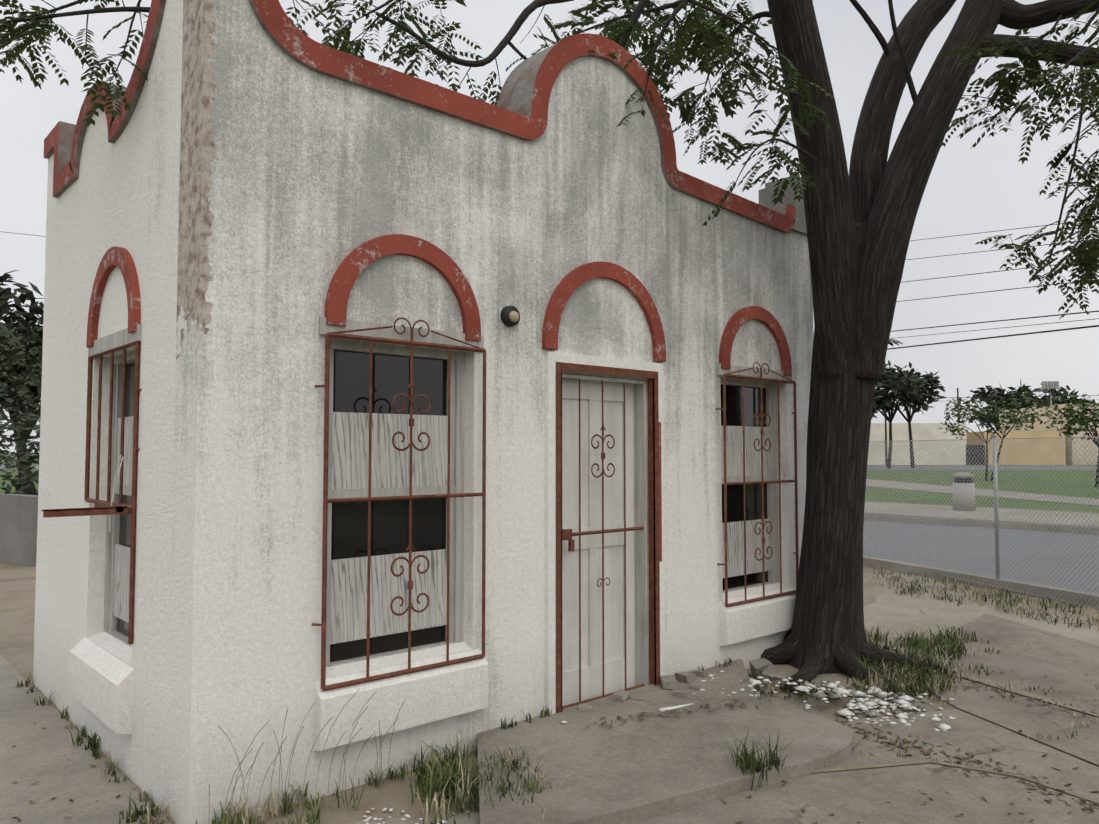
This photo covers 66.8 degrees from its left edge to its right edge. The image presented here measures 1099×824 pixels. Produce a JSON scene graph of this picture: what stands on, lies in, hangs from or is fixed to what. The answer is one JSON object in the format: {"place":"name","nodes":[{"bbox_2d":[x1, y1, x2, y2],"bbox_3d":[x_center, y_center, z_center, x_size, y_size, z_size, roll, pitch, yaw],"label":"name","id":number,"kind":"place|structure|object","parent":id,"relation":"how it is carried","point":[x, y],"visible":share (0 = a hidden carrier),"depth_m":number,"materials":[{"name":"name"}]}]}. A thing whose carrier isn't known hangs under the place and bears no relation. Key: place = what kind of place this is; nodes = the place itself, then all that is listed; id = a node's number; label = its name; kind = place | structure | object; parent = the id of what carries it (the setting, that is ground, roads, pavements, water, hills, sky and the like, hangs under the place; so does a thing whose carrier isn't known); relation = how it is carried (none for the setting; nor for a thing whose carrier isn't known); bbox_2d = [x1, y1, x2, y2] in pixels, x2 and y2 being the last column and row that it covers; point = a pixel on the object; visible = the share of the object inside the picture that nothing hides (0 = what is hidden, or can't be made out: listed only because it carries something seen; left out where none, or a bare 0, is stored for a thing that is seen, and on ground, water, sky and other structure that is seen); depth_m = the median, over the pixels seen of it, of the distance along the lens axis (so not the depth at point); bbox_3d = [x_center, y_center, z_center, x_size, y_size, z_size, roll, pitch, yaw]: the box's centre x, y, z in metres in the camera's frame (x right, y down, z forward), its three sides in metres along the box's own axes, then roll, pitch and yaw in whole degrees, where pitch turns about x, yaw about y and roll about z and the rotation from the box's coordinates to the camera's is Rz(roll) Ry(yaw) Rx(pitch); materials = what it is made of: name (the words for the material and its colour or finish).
{"place":"outdoors","nodes":[
{"label":"outdoors","id":0,"kind":"place"},
{"bbox_2d":[0,562,35,579],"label":"ground","id":1,"kind":"structure","parent":0,"point":[8,571],"depth_m":11.52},
{"bbox_2d":[0,493,37,565],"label":"yard wall","id":2,"kind":"structure","parent":1,"relation":"on","point":[18,526],"depth_m":12.25,"materials":[{"name":"grey concrete"}]},
{"bbox_2d":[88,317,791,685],"bbox_3d":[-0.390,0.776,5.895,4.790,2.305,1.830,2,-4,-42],"label":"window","id":3,"kind":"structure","parent":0,"point":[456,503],"depth_m":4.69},
{"bbox_2d":[113,412,769,643],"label":"plywood boards","id":4,"kind":"object","parent":3,"relation":"attached to","point":[389,469],"visible":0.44,"depth_m":4.52,"materials":[{"name":"white wood"}]},
{"bbox_2d":[0,465,1096,469],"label":"road","id":5,"kind":"structure","parent":0,"point":[910,468],"depth_m":88.50,"materials":[{"name":"grey asphalt"}]},
{"bbox_2d":[0,566,1098,823],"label":"dirt verge","id":6,"kind":"structure","parent":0,"point":[16,620],"depth_m":5.42,"materials":[{"name":"brown soil"}]},
{"bbox_2d":[0,654,171,823],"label":"sidewalk","id":7,"kind":"structure","parent":6,"relation":"on","point":[39,753],"depth_m":4.26,"materials":[{"name":"concrete"}]},
{"bbox_2d":[33,0,182,811],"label":"side wall","id":8,"kind":"structure","parent":6,"relation":"on","point":[122,191],"depth_m":4.72,"materials":[{"name":"paint"}]},
{"bbox_2d":[43,0,165,197],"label":"coping","id":9,"kind":"object","parent":8,"relation":"attached to","point":[63,142],"visible":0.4,"depth_m":5.06,"materials":[{"name":"red paint"}]},
{"bbox_2d":[209,691,405,823],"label":"dry weeds","id":10,"kind":"object","parent":6,"relation":"on","point":[307,763],"visible":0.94,"depth_m":3.79,"materials":[{"name":"beige plant"}]},
{"bbox_2d":[166,0,813,823],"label":"front wall","id":11,"kind":"structure","parent":6,"relation":"on","point":[298,182],"depth_m":4.38,"materials":[{"name":"paint"}]},
{"bbox_2d":[41,317,798,712],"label":"security bars","id":12,"kind":"object","parent":11,"relation":"attached to","point":[119,507],"visible":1,"depth_m":4.96,"materials":[{"name":"brown metal"}]},
{"bbox_2d":[109,455,123,531],"bbox_3d":[-2.313,0.434,4.428,0.038,0.415,0.177,2,-4,-42],"label":"cable loop","id":13,"kind":"object","parent":12,"relation":"attached to","point":[115,481],"visible":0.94,"depth_m":4.42,"materials":[{"name":"plastic"}]},
{"bbox_2d":[69,351,795,750],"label":"window sills","id":14,"kind":"structure","parent":11,"relation":"attached to","point":[101,681],"depth_m":4.52,"materials":[{"name":"paint"}]},
{"bbox_2d":[86,234,791,561],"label":"arch bands","id":15,"kind":"object","parent":11,"relation":"attached to","point":[355,263],"visible":0.88,"depth_m":4.78,"materials":[{"name":"red paint"}]},
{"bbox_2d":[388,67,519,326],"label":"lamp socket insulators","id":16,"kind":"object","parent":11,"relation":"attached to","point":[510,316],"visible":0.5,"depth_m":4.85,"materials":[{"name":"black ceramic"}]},
{"bbox_2d":[249,0,795,232],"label":"coping","id":17,"kind":"object","parent":11,"relation":"attached to","point":[519,110],"visible":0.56,"depth_m":5.07,"materials":[{"name":"red paint"}]},
{"bbox_2d":[562,379,634,705],"bbox_3d":[0.274,0.844,5.477,0.780,2.090,0.055,2,-4,-42],"label":"door leaf","id":18,"kind":"object","parent":11,"relation":"in","point":[591,567],"visible":0.6,"depth_m":5.48,"materials":[{"name":"paint"}]},
{"bbox_2d":[759,176,806,234],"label":"end pier","id":19,"kind":"structure","parent":11,"relation":"attached to","point":[766,197],"depth_m":7.07,"materials":[{"name":"grey concrete"}]},
{"bbox_2d":[0,0,1098,696],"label":"tree","id":20,"kind":"object","parent":6,"relation":"on","point":[860,217],"depth_m":6.24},
{"bbox_2d":[12,567,1098,823],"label":"fallen leaves","id":21,"kind":"object","parent":6,"relation":"on","point":[882,731],"visible":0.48,"depth_m":4.72,"materials":[{"name":"brown plant"}]},
{"bbox_2d":[12,566,1098,823],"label":"grass tufts","id":22,"kind":"object","parent":6,"relation":"on","point":[747,761],"visible":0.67,"depth_m":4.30,"materials":[{"name":"green plant"}]},
{"bbox_2d":[346,679,819,823],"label":"yard slab","id":23,"kind":"structure","parent":6,"relation":"on","point":[712,812],"depth_m":3.78,"materials":[{"name":"concrete"}]},
{"bbox_2d":[659,694,759,711],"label":"litter","id":24,"kind":"object","parent":23,"relation":"on","point":[678,706],"visible":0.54,"depth_m":5.09,"materials":[{"name":"white paper"}]},
{"bbox_2d":[853,734,863,746],"bbox_3d":[0.805,1.838,4.157,2.419,0.001,0.249,2,-3,-34],"label":"soil step","id":25,"kind":"object","parent":23,"relation":"on","point":[857,738],"visible":0.03,"depth_m":4.76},
{"bbox_2d":[362,671,955,823],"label":"white stones","id":26,"kind":"object","parent":6,"relation":"on","point":[903,700],"visible":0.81,"depth_m":5.40,"materials":[{"name":"white stone"}]},
{"bbox_2d":[477,659,853,823],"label":"concrete doorstep","id":27,"kind":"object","parent":6,"relation":"on","point":[635,769],"depth_m":4.38,"materials":[{"name":"concrete"}]},
{"bbox_2d":[578,658,787,710],"bbox_3d":[0.901,1.853,5.570,1.798,0.161,0.409,2,-3,-32],"label":"rubble","id":28,"kind":"object","parent":27,"relation":"on","point":[763,667],"visible":0.88,"depth_m":5.68,"materials":[{"name":"concrete"}]},
{"bbox_2d":[700,675,941,726],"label":"grey stones","id":29,"kind":"object","parent":6,"relation":"on","point":[819,695],"visible":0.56,"depth_m":5.34,"materials":[{"name":"grey stone"}]},
{"bbox_2d":[756,602,981,694],"bbox_3d":[2.660,1.999,7.290,1.119,0.001,4.076,-2,-4,42],"label":"dirt patch","id":30,"kind":"object","parent":6,"relation":"on","point":[891,618],"visible":0.29,"depth_m":8.06,"materials":[{"name":"soil"}]},
{"bbox_2d":[718,709,1098,823],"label":"yard slab","id":31,"kind":"structure","parent":6,"relation":"on","point":[862,796],"depth_m":4.09,"materials":[{"name":"concrete"}]},
{"bbox_2d":[810,759,1098,802],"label":"pavement crack","id":32,"kind":"object","parent":31,"relation":"on","point":[924,761],"visible":0.83,"depth_m":4.31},
{"bbox_2d":[863,556,1098,607],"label":"kerb","id":33,"kind":"structure","parent":6,"relation":"on","point":[905,568],"depth_m":10.33,"materials":[{"name":"concrete"}]},
{"bbox_2d":[869,434,1098,608],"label":"fence posts","id":34,"kind":"object","parent":6,"relation":"on","point":[994,436],"visible":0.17,"depth_m":10.06,"materials":[{"name":"grey metal"}]},
{"bbox_2d":[863,437,1098,607],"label":"chain link","id":35,"kind":"object","parent":34,"relation":"attached to","point":[991,512],"depth_m":9.87,"materials":[{"name":"grey metal"}]},
{"bbox_2d":[873,574,1098,645],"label":"yard slab","id":36,"kind":"structure","parent":6,"relation":"on","point":[884,593],"depth_m":8.85,"materials":[{"name":"concrete"}]},
{"bbox_2d":[894,613,1098,764],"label":"yard slab","id":37,"kind":"structure","parent":6,"relation":"on","point":[1070,669],"depth_m":5.98,"materials":[{"name":"concrete"}]},
{"bbox_2d":[886,650,1098,716],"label":"pavement crack","id":38,"kind":"object","parent":37,"relation":"on","point":[995,684],"visible":0.48,"depth_m":5.72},
{"bbox_2d":[0,453,1098,526],"bbox_3d":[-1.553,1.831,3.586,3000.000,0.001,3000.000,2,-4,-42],"label":"ground","id":39,"kind":"structure","parent":0,"point":[14,474],"depth_m":41.30,"materials":[{"name":"green plant"}]},
{"bbox_2d":[2,317,1098,494],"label":"tree trunks","id":40,"kind":"object","parent":39,"relation":"on","point":[32,489],"visible":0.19,"depth_m":39.57,"materials":[{"name":"brown plant"}]},
{"bbox_2d":[0,270,1094,494],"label":"background trees","id":41,"kind":"object","parent":40,"relation":"on","point":[21,356],"visible":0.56,"depth_m":22.43,"materials":[{"name":"green plant"}]},
{"bbox_2d":[938,385,1098,439],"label":"young tree crowns","id":42,"kind":"object","parent":40,"relation":"attached to","point":[1073,421],"visible":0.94,"depth_m":46.13,"materials":[{"name":"green plant"}]},
{"bbox_2d":[884,367,1060,465],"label":"utility poles","id":43,"kind":"object","parent":39,"relation":"on","point":[1050,385],"visible":0.58,"depth_m":126.87,"materials":[{"name":"grey wood"}]},
{"bbox_2d":[0,219,1098,401],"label":"overhead wires","id":44,"kind":"object","parent":43,"relation":"attached to","point":[966,323],"visible":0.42,"depth_m":30.79,"materials":[{"name":"black metal"}]},
{"bbox_2d":[864,514,1098,534],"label":"kerb","id":45,"kind":"structure","parent":39,"relation":"on","point":[1000,524],"depth_m":18.20,"materials":[{"name":"concrete"}]},
{"bbox_2d":[864,501,1098,526],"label":"footway","id":46,"kind":"structure","parent":39,"relation":"on","point":[1012,514],"depth_m":20.63,"materials":[{"name":"concrete"}]},
{"bbox_2d":[952,472,975,510],"bbox_3d":[10.843,2.079,21.815,0.550,0.990,0.550,2,-4,-42],"label":"litter bin","id":47,"kind":"object","parent":46,"relation":"on","point":[963,493],"depth_m":21.62,"materials":[{"name":"grey concrete"}]},
{"bbox_2d":[867,403,1098,464],"bbox_3d":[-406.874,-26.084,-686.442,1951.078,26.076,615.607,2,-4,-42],"label":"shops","id":48,"kind":"structure","parent":39,"relation":"on","point":[923,431],"depth_m":105.87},
{"bbox_2d":[0,0,1098,452],"label":"sky","id":49,"kind":"structure","parent":0,"point":[984,187],"materials":[{"name":"white"}]},
{"bbox_2d":[863,520,1098,593],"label":"road","id":50,"kind":"structure","parent":0,"point":[1012,554],"depth_m":13.94,"materials":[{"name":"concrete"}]},
{"bbox_2d":[866,479,1098,505],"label":"median path","id":51,"kind":"structure","parent":0,"point":[1007,493],"depth_m":33.83,"materials":[{"name":"concrete"}]}
]}

